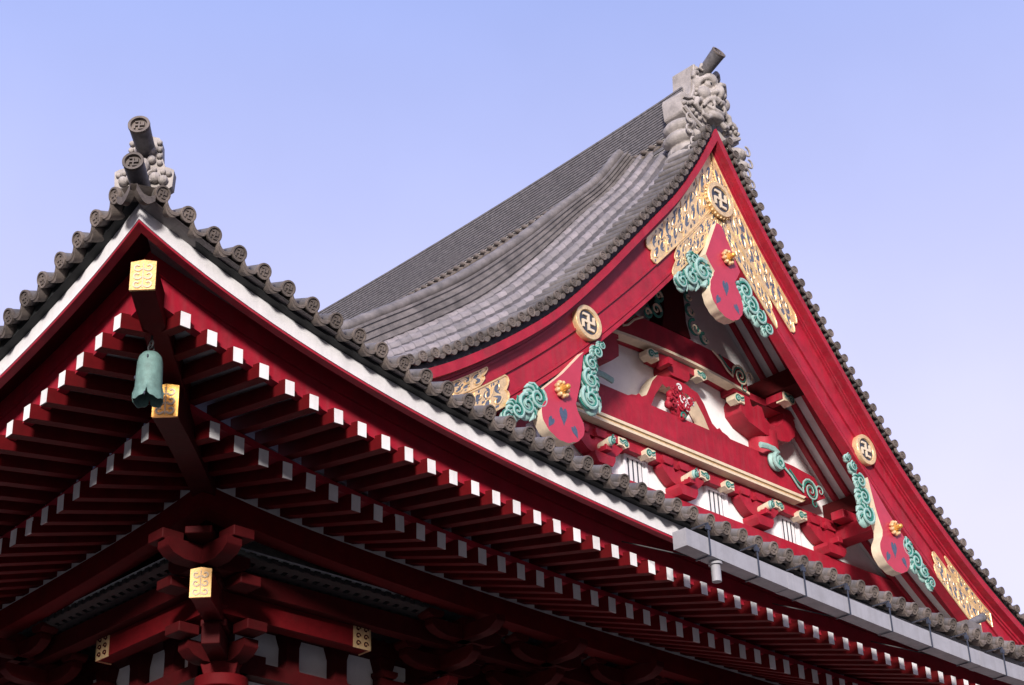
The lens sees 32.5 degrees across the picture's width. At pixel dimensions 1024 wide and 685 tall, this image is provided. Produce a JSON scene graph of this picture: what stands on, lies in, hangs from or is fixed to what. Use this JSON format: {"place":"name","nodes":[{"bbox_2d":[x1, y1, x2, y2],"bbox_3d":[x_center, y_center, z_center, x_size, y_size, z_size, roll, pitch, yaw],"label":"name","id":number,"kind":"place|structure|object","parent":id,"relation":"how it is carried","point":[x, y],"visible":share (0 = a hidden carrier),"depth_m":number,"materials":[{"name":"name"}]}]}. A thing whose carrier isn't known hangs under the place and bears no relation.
{"place":"outdoors","nodes":[
{"label":"outdoors","id":0,"kind":"place"},
{"bbox_2d":[0,87,1023,684],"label":"temple hall","id":1,"kind":"structure","parent":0,"point":[362,485],"depth_m":30.42,"materials":[{"name":"red paint"}]},
{"bbox_2d":[114,116,175,205],"bbox_3d":[-4.998,-2.378,23.631,0.811,1.420,0.866,-2,-28,0],"label":"corner ornament","id":2,"kind":"object","parent":1,"relation":"attached to","point":[145,170],"visible":0.99,"depth_m":23.71,"materials":[{"name":"ceramic"}]},
{"bbox_2d":[132,335,163,407],"bbox_3d":[-4.958,0.340,24.076,0.424,1.095,0.424,23,-37,-39],"label":"wind bell","id":3,"kind":"object","parent":1,"relation":"hanging from","point":[148,377],"visible":1,"depth_m":23.91,"materials":[{"name":"teal metal"}]},
{"bbox_2d":[499,341,604,446],"bbox_3d":[0.962,0.796,37.107,3.282,3.020,0.560,23,-37,-39],"label":"gable pendant","id":4,"kind":"object","parent":1,"relation":"hanging from","point":[549,408],"visible":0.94,"depth_m":36.90,"materials":[{"name":"pink paint"}]},
{"bbox_2d":[621,453,649,487],"bbox_3d":[2.926,3.054,41.712,0.840,0.690,0.110,23,-37,-39],"label":"lattice window","id":5,"kind":"structure","parent":1,"relation":"in","point":[637,470],"depth_m":41.76,"materials":[{"name":"white paint"}]},
{"bbox_2d":[662,47,755,189],"bbox_3d":[5.222,-5.869,46.181,2.814,3.780,1.532,23,-37,-39],"label":"ridge end ornament","id":6,"kind":"object","parent":1,"relation":"on","point":[700,100],"visible":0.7,"depth_m":45.99,"materials":[{"name":"ceramic"}]},
{"bbox_2d":[703,486,729,517],"bbox_3d":[5.068,3.976,43.600,0.840,0.690,0.110,23,-37,-39],"label":"lattice window","id":7,"kind":"structure","parent":1,"relation":"in","point":[715,501],"depth_m":43.64,"materials":[{"name":"white paint"}]},
{"bbox_2d":[673,223,772,337],"bbox_3d":[5.225,-1.783,43.426,3.716,2.714,0.560,23,-37,-39],"label":"gable pendant","id":8,"kind":"object","parent":1,"relation":"hanging from","point":[711,269],"visible":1,"depth_m":43.25,"materials":[{"name":"pink paint"}]},
{"bbox_2d":[777,515,801,545],"bbox_3d":[7.174,4.882,45.456,0.840,0.690,0.110,23,-37,-39],"label":"lattice window","id":9,"kind":"structure","parent":1,"relation":"in","point":[789,530],"depth_m":45.49,"materials":[{"name":"white paint"}]},
{"bbox_2d":[621,522,1023,684],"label":"rain gutter","id":10,"kind":"object","parent":1,"relation":"attached to","point":[717,557],"visible":1,"depth_m":31.21,"materials":[{"name":"grey metal"}]},
{"bbox_2d":[843,452,934,591],"bbox_3d":[9.715,4.561,44.820,3.298,3.020,0.560,23,-37,-39],"label":"gable pendant","id":11,"kind":"object","parent":1,"relation":"hanging from","point":[894,553],"visible":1,"depth_m":44.45,"materials":[{"name":"pink paint"}]},
{"bbox_2d":[957,613,986,631],"bbox_3d":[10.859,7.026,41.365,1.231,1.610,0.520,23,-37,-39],"label":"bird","id":12,"kind":"object","parent":1,"relation":"on","point":[974,622],"visible":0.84,"depth_m":41.52,"materials":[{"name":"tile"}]},
{"bbox_2d":[0,0,1023,613],"label":"sky","id":13,"kind":"structure","parent":0,"point":[334,142],"materials":[{"name":"blue"}]}
]}

